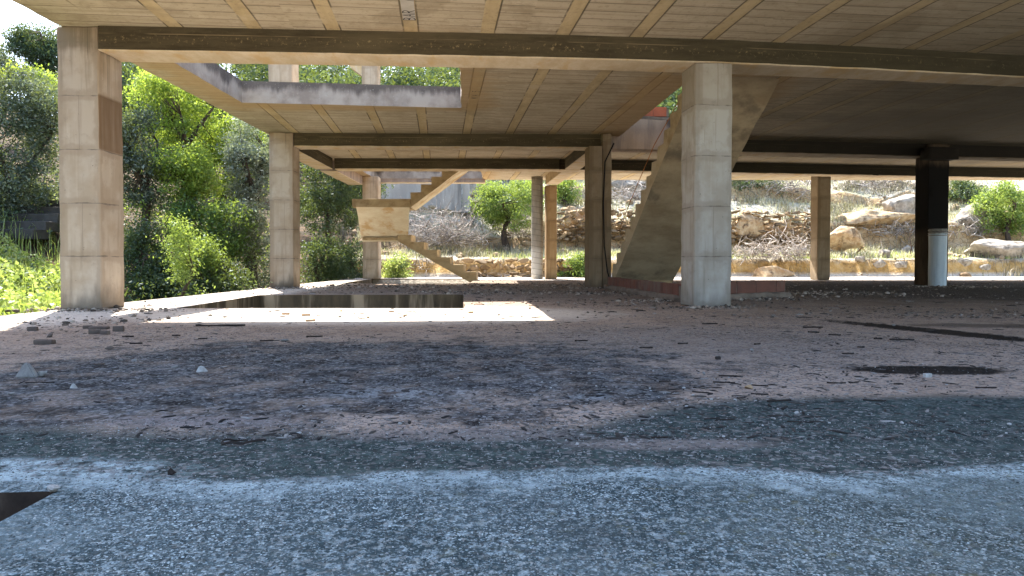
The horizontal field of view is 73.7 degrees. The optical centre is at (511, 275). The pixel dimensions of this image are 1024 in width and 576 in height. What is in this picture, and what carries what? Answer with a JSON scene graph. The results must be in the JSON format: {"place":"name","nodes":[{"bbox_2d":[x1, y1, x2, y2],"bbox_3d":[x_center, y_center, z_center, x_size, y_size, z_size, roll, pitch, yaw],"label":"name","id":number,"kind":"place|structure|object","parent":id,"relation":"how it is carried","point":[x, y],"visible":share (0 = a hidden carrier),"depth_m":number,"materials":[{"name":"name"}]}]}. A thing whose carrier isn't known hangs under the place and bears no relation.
{"place":"outdoors","nodes":[
{"label":"outdoors","id":0,"kind":"place"},
{"bbox_2d":[0,155,60,314],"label":"grass","id":1,"kind":"structure","parent":0,"point":[50,241],"depth_m":12.88,"materials":[{"name":"green plant"}]},
{"bbox_2d":[0,0,424,115],"label":"sky","id":2,"kind":"structure","parent":0,"point":[10,10],"materials":[{"name":"white"}]},
{"bbox_2d":[0,278,1023,575],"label":"floor","id":3,"kind":"structure","parent":0,"point":[620,356],"depth_m":2.00,"materials":[{"name":"grey concrete"}]},
{"bbox_2d":[16,363,38,377],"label":"stone","id":4,"kind":"object","parent":3,"relation":"on","point":[26,370],"visible":1,"depth_m":2.93,"materials":[{"name":"white stone"}]},
{"bbox_2d":[27,327,38,330],"bbox_3d":[-3.458,0.383,4.925,0.065,0.032,0.034,0,1,-11],"label":"broken brick","id":5,"kind":"object","parent":3,"relation":"on","point":[32,329],"visible":0.98,"depth_m":4.91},
{"bbox_2d":[25,382,54,382],"bbox_3d":[-1.940,0.438,2.807,0.114,0.006,0.012,0,1,0],"label":"stick","id":6,"kind":"object","parent":3,"relation":"on","point":[39,382],"visible":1,"depth_m":2.80,"materials":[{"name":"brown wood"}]},
{"bbox_2d":[37,370,46,376],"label":"stone","id":7,"kind":"object","parent":3,"relation":"on","point":[41,373],"visible":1,"depth_m":2.95,"materials":[{"name":"white stone"}]},
{"bbox_2d":[33,339,55,344],"bbox_3d":[-2.828,0.399,4.129,0.107,0.030,0.057,0,1,-9],"label":"broken brick","id":8,"kind":"object","parent":3,"relation":"on","point":[43,341],"visible":1,"depth_m":4.11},
{"bbox_2d":[47,484,59,491],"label":"stone","id":9,"kind":"object","parent":3,"relation":"on","point":[53,488],"visible":1,"depth_m":1.48,"materials":[{"name":"white stone"}]},
{"bbox_2d":[89,329,100,333],"bbox_3d":[-2.875,0.387,4.707,0.075,0.033,0.038,-1,1,-29],"label":"broken brick","id":10,"kind":"object","parent":3,"relation":"on","point":[94,331],"visible":0.85,"depth_m":4.70,"materials":[{"name":"grey brick"}]},
{"bbox_2d":[88,326,108,329],"bbox_3d":[-3.048,0.387,5.040,0.134,0.026,0.068,0,1,-6],"label":"broken brick","id":11,"kind":"object","parent":3,"relation":"on","point":[98,327],"visible":0.85,"depth_m":5.01,"materials":[{"name":"grey brick"}]},
{"bbox_2d":[100,330,110,334],"bbox_3d":[-2.783,0.390,4.670,0.066,0.029,0.036,1,1,23],"label":"broken brick","id":12,"kind":"object","parent":3,"relation":"on","point":[103,332],"visible":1,"depth_m":4.66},
{"bbox_2d":[112,326,123,330],"bbox_3d":[-2.818,0.380,4.886,0.070,0.040,0.034,0,1,-11],"label":"broken brick","id":13,"kind":"object","parent":3,"relation":"on","point":[117,328],"visible":1,"depth_m":4.87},
{"bbox_2d":[167,467,175,474],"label":"stone","id":14,"kind":"object","parent":3,"relation":"on","point":[170,471],"visible":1,"depth_m":1.60,"materials":[{"name":"grey stone"}]},
{"bbox_2d":[196,366,206,371],"bbox_3d":[-1.405,0.423,3.097,0.049,0.030,0.022,0,1,-17],"label":"block","id":15,"kind":"object","parent":3,"relation":"on","point":[201,369],"depth_m":3.09,"materials":[{"name":"white stone"}]},
{"bbox_2d":[195,324,244,325],"bbox_3d":[-2.239,0.382,5.240,0.373,0.018,0.054,0,1,0],"label":"stick","id":16,"kind":"object","parent":3,"relation":"on","point":[223,325],"visible":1,"depth_m":5.24,"materials":[{"name":"brown wood"}]},
{"bbox_2d":[221,438,266,444],"bbox_3d":[-0.732,0.452,1.861,0.120,0.013,0.047,0,1,0],"label":"wire","id":17,"kind":"object","parent":3,"relation":"on","point":[231,441],"visible":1,"depth_m":1.86,"materials":[{"name":"metal"}]},
{"bbox_2d":[5,282,1004,331],"bbox_3d":[1.644,0.238,12.011,16.634,0.062,9.845,0,1,-21],"label":"rubble","id":18,"kind":"object","parent":3,"relation":"on","point":[143,309],"visible":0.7,"depth_m":10.29,"materials":[{"name":"grey stone"}]},
{"bbox_2d":[0,314,1023,441],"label":"litter","id":19,"kind":"object","parent":3,"relation":"on","point":[617,437],"visible":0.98,"depth_m":2.36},
{"bbox_2d":[12,0,1023,309],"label":"concrete building","id":20,"kind":"structure","parent":3,"relation":"on","point":[924,94],"depth_m":8.76,"materials":[{"name":"grey concrete"}]},
{"bbox_2d":[603,143,613,276],"bbox_3d":[1.854,-1.122,12.709,0.305,2.704,0.159,1,1,29],"label":"cable","id":21,"kind":"object","parent":20,"relation":"attached to","point":[603,210],"visible":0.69,"depth_m":12.71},
{"bbox_2d":[619,104,676,229],"bbox_3d":[2.151,-1.705,10.887,0.057,1.859,2.418,0,1,-13],"label":"cord","id":22,"kind":"object","parent":20,"relation":"hanging from","point":[646,163],"visible":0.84,"depth_m":10.87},
{"bbox_2d":[22,279,1023,317],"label":"litter","id":23,"kind":"object","parent":3,"relation":"on","point":[636,309],"visible":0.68,"depth_m":7.77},
{"bbox_2d":[604,277,680,301],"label":"brick wall","id":24,"kind":"structure","parent":3,"relation":"on","point":[659,290],"depth_m":9.77,"materials":[{"name":"brick"}]},
{"bbox_2d":[651,436,667,437],"bbox_3d":[0.416,0.456,1.931,0.048,0.007,0.013,0,1,0],"label":"stick","id":25,"kind":"object","parent":3,"relation":"on","point":[659,436],"visible":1,"depth_m":1.93,"materials":[{"name":"brown wood"}]},
{"bbox_2d":[713,381,734,382],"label":"twig","id":26,"kind":"object","parent":3,"relation":"on","point":[722,382],"visible":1,"depth_m":2.81,"materials":[{"name":"brown wood"}]},
{"bbox_2d":[718,375,742,376],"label":"twig","id":27,"kind":"object","parent":3,"relation":"on","point":[732,375],"visible":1,"depth_m":2.96,"materials":[{"name":"brown wood"}]},
{"bbox_2d":[731,280,790,299],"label":"brick wall","id":28,"kind":"structure","parent":3,"relation":"on","point":[757,289],"depth_m":9.29,"materials":[{"name":"red brick"}]},
{"bbox_2d":[767,399,790,401],"bbox_3d":[0.955,0.445,2.430,0.096,0.008,0.022,0,1,-12],"label":"stick","id":29,"kind":"object","parent":3,"relation":"on","point":[779,400],"visible":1,"depth_m":2.43,"materials":[{"name":"brown wood"}]},
{"bbox_2d":[787,421,813,422],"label":"twig","id":30,"kind":"object","parent":3,"relation":"on","point":[802,421],"visible":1,"depth_m":2.12,"materials":[{"name":"brown wood"}]},
{"bbox_2d":[923,373,931,377],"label":"stone","id":31,"kind":"object","parent":3,"relation":"on","point":[926,375],"visible":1,"depth_m":2.94,"materials":[{"name":"white stone"}]},
{"bbox_2d":[928,229,947,285],"bbox_3d":[8.550,-0.364,13.715,0.344,1.150,0.344,0,1,0],"label":"metal drum","id":32,"kind":"object","parent":3,"relation":"on","point":[937,257],"visible":0.99,"depth_m":13.59,"materials":[{"name":"metal"}]},
{"bbox_2d":[0,419,1023,575],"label":"gravel","id":33,"kind":"structure","parent":0,"point":[527,551],"depth_m":1.37,"materials":[{"name":"grey gravel"}]},
{"bbox_2d":[0,99,1023,314],"bbox_3d":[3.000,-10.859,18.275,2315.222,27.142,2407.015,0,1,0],"label":"ground","id":34,"kind":"structure","parent":0,"point":[839,267],"depth_m":25.90,"materials":[{"name":"soil"}]},
{"bbox_2d":[0,41,21,119],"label":"tree","id":35,"kind":"object","parent":34,"relation":"on","point":[4,58],"visible":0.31,"depth_m":25.49,"materials":[{"name":"green plant"}]},
{"bbox_2d":[0,59,57,169],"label":"tree","id":36,"kind":"object","parent":34,"relation":"on","point":[51,76],"visible":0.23,"depth_m":18.64,"materials":[{"name":"green plant"}]},
{"bbox_2d":[0,200,59,239],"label":"stone wall","id":37,"kind":"structure","parent":34,"relation":"on","point":[47,221],"depth_m":13.57,"materials":[{"name":"grey stone"}]},
{"bbox_2d":[0,232,60,315],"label":"weeds","id":38,"kind":"object","parent":34,"relation":"on","point":[37,278],"visible":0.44,"depth_m":10.98,"materials":[{"name":"green plant"}]},
{"bbox_2d":[0,15,61,152],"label":"tree","id":39,"kind":"object","parent":34,"relation":"on","point":[33,47],"visible":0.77,"depth_m":22.41,"materials":[{"name":"green plant"}]},
{"bbox_2d":[0,58,132,220],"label":"tree","id":40,"kind":"object","parent":34,"relation":"on","point":[36,123],"visible":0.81,"depth_m":14.11,"materials":[{"name":"green plant"}]},
{"bbox_2d":[49,93,205,268],"bbox_3d":[-7.883,-1.726,14.130,3.200,4.133,2.159,0,1,-22],"label":"tree","id":41,"kind":"object","parent":34,"relation":"on","point":[138,166],"visible":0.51,"depth_m":13.88,"materials":[{"name":"green plant"}]},
{"bbox_2d":[124,208,192,301],"bbox_3d":[-6.430,-0.181,12.333,2.021,2.076,2.227,1,1,35],"label":"bush","id":42,"kind":"object","parent":34,"relation":"on","point":[148,269],"visible":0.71,"depth_m":12.07,"materials":[{"name":"green plant"}]},
{"bbox_2d":[123,134,230,284],"bbox_3d":[-6.996,-1.133,14.215,2.377,3.631,1.920,-1,2,-37],"label":"tree","id":43,"kind":"object","parent":34,"relation":"on","point":[195,160],"visible":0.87,"depth_m":14.00,"materials":[{"name":"green plant"}]},
{"bbox_2d":[146,209,215,296],"bbox_3d":[-5.085,-0.070,10.613,1.026,1.957,1.040,0,1,0],"label":"shrub","id":44,"kind":"object","parent":34,"relation":"on","point":[185,255],"visible":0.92,"depth_m":10.53,"materials":[{"name":"green plant"}]},
{"bbox_2d":[0,162,362,301],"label":"undergrowth","id":45,"kind":"object","parent":34,"relation":"on","point":[126,293],"visible":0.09,"depth_m":13.33,"materials":[{"name":"green plant"}]},
{"bbox_2d":[153,232,235,294],"bbox_3d":[-5.377,0.028,11.530,1.342,1.655,1.061,0,1,0],"label":"shrub","id":46,"kind":"object","parent":34,"relation":"on","point":[210,255],"visible":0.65,"depth_m":11.47,"materials":[{"name":"green plant"}]},
{"bbox_2d":[122,66,269,263],"bbox_3d":[-7.437,-2.301,15.745,3.169,5.109,4.124,1,1,30],"label":"tree","id":47,"kind":"object","parent":34,"relation":"on","point":[179,123],"visible":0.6,"depth_m":15.29,"materials":[{"name":"green plant"}]},
{"bbox_2d":[149,187,267,297],"bbox_3d":[-6.172,-0.501,13.723,2.525,2.585,2.818,0,1,17],"label":"bush","id":48,"kind":"object","parent":34,"relation":"on","point":[211,214],"visible":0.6,"depth_m":13.51,"materials":[{"name":"green plant"}]},
{"bbox_2d":[157,111,269,261],"bbox_3d":[-7.316,-2.232,16.811,3.375,4.898,3.518,0,1,0],"label":"tree","id":49,"kind":"object","parent":34,"relation":"on","point":[229,123],"visible":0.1,"depth_m":16.73,"materials":[{"name":"green plant"}]},
{"bbox_2d":[169,247,272,296],"bbox_3d":[-5.142,0.118,11.766,1.801,1.431,1.690,1,1,31],"label":"bush","id":50,"kind":"object","parent":34,"relation":"on","point":[223,286],"visible":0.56,"depth_m":11.66,"materials":[{"name":"green plant"}]},
{"bbox_2d":[209,112,269,288],"bbox_3d":[-5.770,-1.484,15.380,2.134,4.600,2.396,0,1,0],"label":"tree","id":51,"kind":"object","parent":34,"relation":"on","point":[258,167],"visible":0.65,"depth_m":15.22,"materials":[{"name":"green plant"}]},
{"bbox_2d":[220,197,269,289],"bbox_3d":[-5.590,-0.416,14.211,1.963,2.454,1.686,0,1,0],"label":"shrub","id":52,"kind":"object","parent":34,"relation":"on","point":[260,230],"visible":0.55,"depth_m":14.02,"materials":[{"name":"green plant"}]},
{"bbox_2d":[267,229,365,283],"bbox_3d":[-5.458,-0.269,18.639,2.929,2.018,2.073,0,1,0],"label":"bush","id":53,"kind":"object","parent":34,"relation":"on","point":[315,248],"visible":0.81,"depth_m":18.48,"materials":[{"name":"green plant"}]},
{"bbox_2d":[311,248,362,279],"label":"bush","id":54,"kind":"object","parent":34,"relation":"on","point":[351,263],"visible":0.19,"depth_m":20.72,"materials":[{"name":"green plant"}]},
{"bbox_2d":[299,161,413,277],"bbox_3d":[-5.916,-1.997,21.808,4.873,5.588,3.983,1,2,41],"label":"tree","id":55,"kind":"object","parent":34,"relation":"on","point":[329,203],"visible":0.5,"depth_m":20.81,"materials":[{"name":"green plant"}]},
{"bbox_2d":[50,62,681,146],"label":"hillside wood","id":56,"kind":"object","parent":34,"relation":"on","point":[429,76],"visible":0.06,"depth_m":42.55,"materials":[{"name":"green plant"}]},
{"bbox_2d":[381,250,417,277],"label":"bush","id":57,"kind":"object","parent":34,"relation":"on","point":[390,267],"visible":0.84,"depth_m":21.94,"materials":[{"name":"green plant"}]},
{"bbox_2d":[409,206,435,236],"bbox_3d":[-3.662,-1.964,26.174,1.589,1.439,1.144,0,1,0],"label":"brush pile","id":58,"kind":"object","parent":34,"relation":"on","point":[420,221],"visible":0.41,"depth_m":26.20,"materials":[{"name":"grey plant"}]},
{"bbox_2d":[381,183,473,226],"bbox_3d":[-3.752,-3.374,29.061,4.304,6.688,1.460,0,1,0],"label":"concrete house","id":59,"kind":"structure","parent":34,"relation":"on","point":[459,194],"depth_m":29.43,"materials":[{"name":"concrete"}]},
{"bbox_2d":[411,255,445,274],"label":"brush pile","id":60,"kind":"object","parent":34,"relation":"on","point":[419,264],"visible":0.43,"depth_m":23.04,"materials":[{"name":"brown wood"}]},
{"bbox_2d":[391,194,501,249],"bbox_3d":[-2.534,-1.949,25.265,4.426,2.710,2.723,0,1,0],"label":"bush","id":61,"kind":"object","parent":34,"relation":"on","point":[449,231],"visible":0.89,"depth_m":25.17,"materials":[{"name":"plant"}]},
{"bbox_2d":[465,180,545,247],"bbox_3d":[-0.222,-2.328,26.304,3.550,3.257,2.765,1,1,23],"label":"tree","id":62,"kind":"object","parent":34,"relation":"on","point":[492,195],"visible":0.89,"depth_m":25.81,"materials":[{"name":"green plant"}]},
{"bbox_2d":[494,222,530,240],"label":"brush pile","id":63,"kind":"object","parent":34,"relation":"on","point":[524,232],"visible":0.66,"depth_m":26.41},
{"bbox_2d":[456,257,584,276],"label":"stone wall","id":64,"kind":"structure","parent":34,"relation":"on","point":[484,268],"depth_m":22.71,"materials":[{"name":"beige stone"}]},
{"bbox_2d":[557,180,584,206],"bbox_3d":[2.188,-3.449,28.452,1.765,1.628,1.623,-1,1,-35],"label":"tree","id":65,"kind":"object","parent":34,"relation":"on","point":[564,190],"visible":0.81,"depth_m":28.27,"materials":[{"name":"green plant"}]},
{"bbox_2d":[557,250,584,277],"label":"bush","id":66,"kind":"object","parent":34,"relation":"on","point":[577,264],"visible":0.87,"depth_m":22.49,"materials":[{"name":"green plant"}]},
{"bbox_2d":[564,206,584,231],"bbox_3d":[2.466,-2.123,26.638,0.936,1.234,0.575,0,1,0],"label":"boulder","id":67,"kind":"object","parent":34,"relation":"on","point":[578,215],"visible":0.4,"depth_m":26.49,"materials":[{"name":"beige stone"}]},
{"bbox_2d":[557,207,634,241],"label":"stone wall","id":68,"kind":"structure","parent":34,"relation":"on","point":[582,220],"depth_m":26.02,"materials":[{"name":"brown stone"}]},
{"bbox_2d":[611,181,645,203],"bbox_3d":[5.120,-3.591,29.017,3.837,1.534,2.215,0,1,0],"label":"brush pile","id":69,"kind":"object","parent":34,"relation":"on","point":[629,196],"visible":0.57,"depth_m":28.84,"materials":[{"name":"grey plant"}]},
{"bbox_2d":[612,180,645,191],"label":"boulder","id":70,"kind":"object","parent":34,"relation":"on","point":[630,183],"visible":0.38,"depth_m":29.80,"materials":[{"name":"grey stone"}]},
{"bbox_2d":[312,180,1023,276],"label":"scrub","id":71,"kind":"object","parent":34,"relation":"on","point":[468,252],"visible":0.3,"depth_m":27.16,"materials":[{"name":"green plant"}]},
{"bbox_2d":[341,180,1011,276],"bbox_3d":[7.576,-2.740,28.564,29.165,5.571,10.895,0,1,0],"label":"rubble","id":72,"kind":"object","parent":34,"relation":"on","point":[877,204],"visible":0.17,"depth_m":26.30,"materials":[{"name":"stone"}]},
{"bbox_2d":[353,180,1023,260],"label":"dry grass","id":73,"kind":"structure","parent":34,"relation":"on","point":[840,254],"depth_m":27.08,"materials":[{"name":"beige plant"}]},
{"bbox_2d":[734,211,765,236],"bbox_3d":[9.195,-1.991,26.374,1.236,1.073,0.667,0,1,13],"label":"boulder","id":74,"kind":"object","parent":34,"relation":"on","point":[751,228],"visible":0.84,"depth_m":26.15,"materials":[{"name":"beige stone"}]},
{"bbox_2d":[731,236,779,264],"bbox_3d":[8.256,-0.924,23.914,2.177,1.235,1.231,0,1,0],"label":"brush pile","id":75,"kind":"object","parent":34,"relation":"on","point":[753,253],"visible":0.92,"depth_m":23.77,"materials":[{"name":"grey wood"}]},
{"bbox_2d":[487,249,1023,260],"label":"grass","id":76,"kind":"structure","parent":34,"relation":"on","point":[525,256],"depth_m":24.12,"materials":[{"name":"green plant"}]},
{"bbox_2d":[732,180,786,196],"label":"bush","id":77,"kind":"object","parent":34,"relation":"on","point":[745,183],"visible":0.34,"depth_m":30.24,"materials":[{"name":"green plant"}]},
{"bbox_2d":[731,210,810,243],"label":"stone wall","id":78,"kind":"structure","parent":34,"relation":"on","point":[748,238],"depth_m":26.25,"materials":[{"name":"brown stone"}]},
{"bbox_2d":[753,266,793,276],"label":"boulder","id":79,"kind":"object","parent":34,"relation":"on","point":[769,271],"visible":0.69,"depth_m":23.07,"materials":[{"name":"beige stone"}]},
{"bbox_2d":[751,221,809,262],"bbox_3d":[9.571,-1.025,23.559,2.848,1.803,1.788,0,1,0],"label":"brush pile","id":80,"kind":"object","parent":34,"relation":"on","point":[795,252],"visible":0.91,"depth_m":23.50,"materials":[{"name":"grey wood"}]},
{"bbox_2d":[737,180,834,205],"bbox_3d":[12.027,-4.058,30.439,4.795,2.239,2.517,0,1,0],"label":"brush pile","id":81,"kind":"object","parent":34,"relation":"on","point":[787,185],"visible":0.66,"depth_m":30.20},
{"bbox_2d":[830,226,864,252],"bbox_3d":[12.671,-0.928,25.215,2.531,1.845,0.892,0,1,-16],"label":"boulder","id":82,"kind":"object","parent":34,"relation":"on","point":[846,238],"visible":0.88,"depth_m":24.81,"materials":[{"name":"beige stone"}]},
{"bbox_2d":[855,256,864,261],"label":"stone","id":83,"kind":"object","parent":34,"relation":"on","point":[860,258],"visible":1,"depth_m":23.71,"materials":[{"name":"grey stone"}]},
{"bbox_2d":[831,180,914,196],"bbox_3d":[16.967,-4.429,32.013,5.712,2.432,3.385,0,1,0],"label":"brush pile","id":84,"kind":"object","parent":34,"relation":"on","point":[875,183],"visible":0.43,"depth_m":31.51,"materials":[{"name":"grey plant"}]},
{"bbox_2d":[842,210,914,226],"bbox_3d":[14.798,-2.273,27.783,3.534,0.790,1.941,0,1,0],"label":"boulder","id":85,"kind":"object","parent":34,"relation":"on","point":[860,218],"visible":0.62,"depth_m":27.10,"materials":[{"name":"beige stone"}]},
{"bbox_2d":[872,258,885,267],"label":"stone","id":86,"kind":"object","parent":34,"relation":"on","point":[880,263],"visible":1,"depth_m":23.61,"materials":[{"name":"grey stone"}]},
{"bbox_2d":[878,238,890,257],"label":"stone","id":87,"kind":"object","parent":34,"relation":"on","point":[884,252],"visible":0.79,"depth_m":24.17,"materials":[{"name":"grey stone"}]},
{"bbox_2d":[860,212,914,244],"bbox_3d":[15.205,-1.897,27.341,3.066,1.385,1.821,0,1,0],"label":"brush pile","id":88,"kind":"object","parent":34,"relation":"on","point":[891,226],"visible":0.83,"depth_m":27.06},
{"bbox_2d":[882,192,914,213],"bbox_3d":[16.150,-2.679,28.018,1.698,1.536,0.785,0,1,15],"label":"boulder","id":89,"kind":"object","parent":34,"relation":"on","point":[905,203],"visible":0.43,"depth_m":27.78,"materials":[{"name":"beige stone"}]},
{"bbox_2d":[894,261,906,267],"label":"stone","id":90,"kind":"object","parent":34,"relation":"on","point":[901,264],"visible":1,"depth_m":23.64,"materials":[{"name":"grey stone"}]},
{"bbox_2d":[901,245,913,252],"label":"stone","id":91,"kind":"object","parent":34,"relation":"on","point":[906,248],"visible":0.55,"depth_m":26.31,"materials":[{"name":"grey stone"}]},
{"bbox_2d":[903,219,914,253],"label":"sapling","id":92,"kind":"object","parent":34,"relation":"on","point":[911,245],"visible":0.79,"depth_m":24.37,"materials":[{"name":"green plant"}]},
{"bbox_2d":[956,257,972,266],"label":"stone","id":93,"kind":"object","parent":34,"relation":"on","point":[965,262],"visible":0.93,"depth_m":23.92,"materials":[{"name":"grey stone"}]},
{"bbox_2d":[948,180,993,204],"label":"bush","id":94,"kind":"object","parent":34,"relation":"on","point":[969,189],"visible":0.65,"depth_m":30.47,"materials":[{"name":"green plant"}]},
{"bbox_2d":[954,203,996,226],"bbox_3d":[18.961,-2.376,27.658,2.010,1.225,1.482,1,2,39],"label":"boulder","id":95,"kind":"object","parent":34,"relation":"on","point":[962,215],"visible":0.41,"depth_m":27.44,"materials":[{"name":"beige stone"}]},
{"bbox_2d":[948,204,1010,238],"bbox_3d":[18.299,-2.001,27.369,2.623,1.661,1.657,0,1,0],"label":"brush pile","id":96,"kind":"object","parent":34,"relation":"on","point":[967,227],"visible":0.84,"depth_m":27.20,"materials":[{"name":"grey plant"}]},
{"bbox_2d":[979,264,990,269],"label":"stone","id":97,"kind":"object","parent":34,"relation":"on","point":[984,266],"visible":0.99,"depth_m":24.03,"materials":[{"name":"beige stone"}]},
{"bbox_2d":[964,238,1023,258],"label":"boulder","id":98,"kind":"object","parent":34,"relation":"on","point":[1009,248],"visible":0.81,"depth_m":24.51,"materials":[{"name":"beige stone"}]},
{"bbox_2d":[965,180,1023,239],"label":"tree","id":99,"kind":"object","parent":34,"relation":"on","point":[996,203],"visible":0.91,"depth_m":26.74,"materials":[{"name":"green plant"}]},
{"bbox_2d":[1,314,1023,440],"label":"gravel","id":100,"kind":"structure","parent":0,"point":[786,433],"depth_m":2.35,"materials":[{"name":"grey gravel"}]},
{"bbox_2d":[113,279,1023,317],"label":"gravel","id":101,"kind":"structure","parent":0,"point":[773,315],"depth_m":7.82,"materials":[{"name":"grey gravel"}]},
{"bbox_2d":[641,107,668,119],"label":"brick wall","id":102,"kind":"structure","parent":0,"point":[658,113],"depth_m":13.26,"materials":[{"name":"red brick"}]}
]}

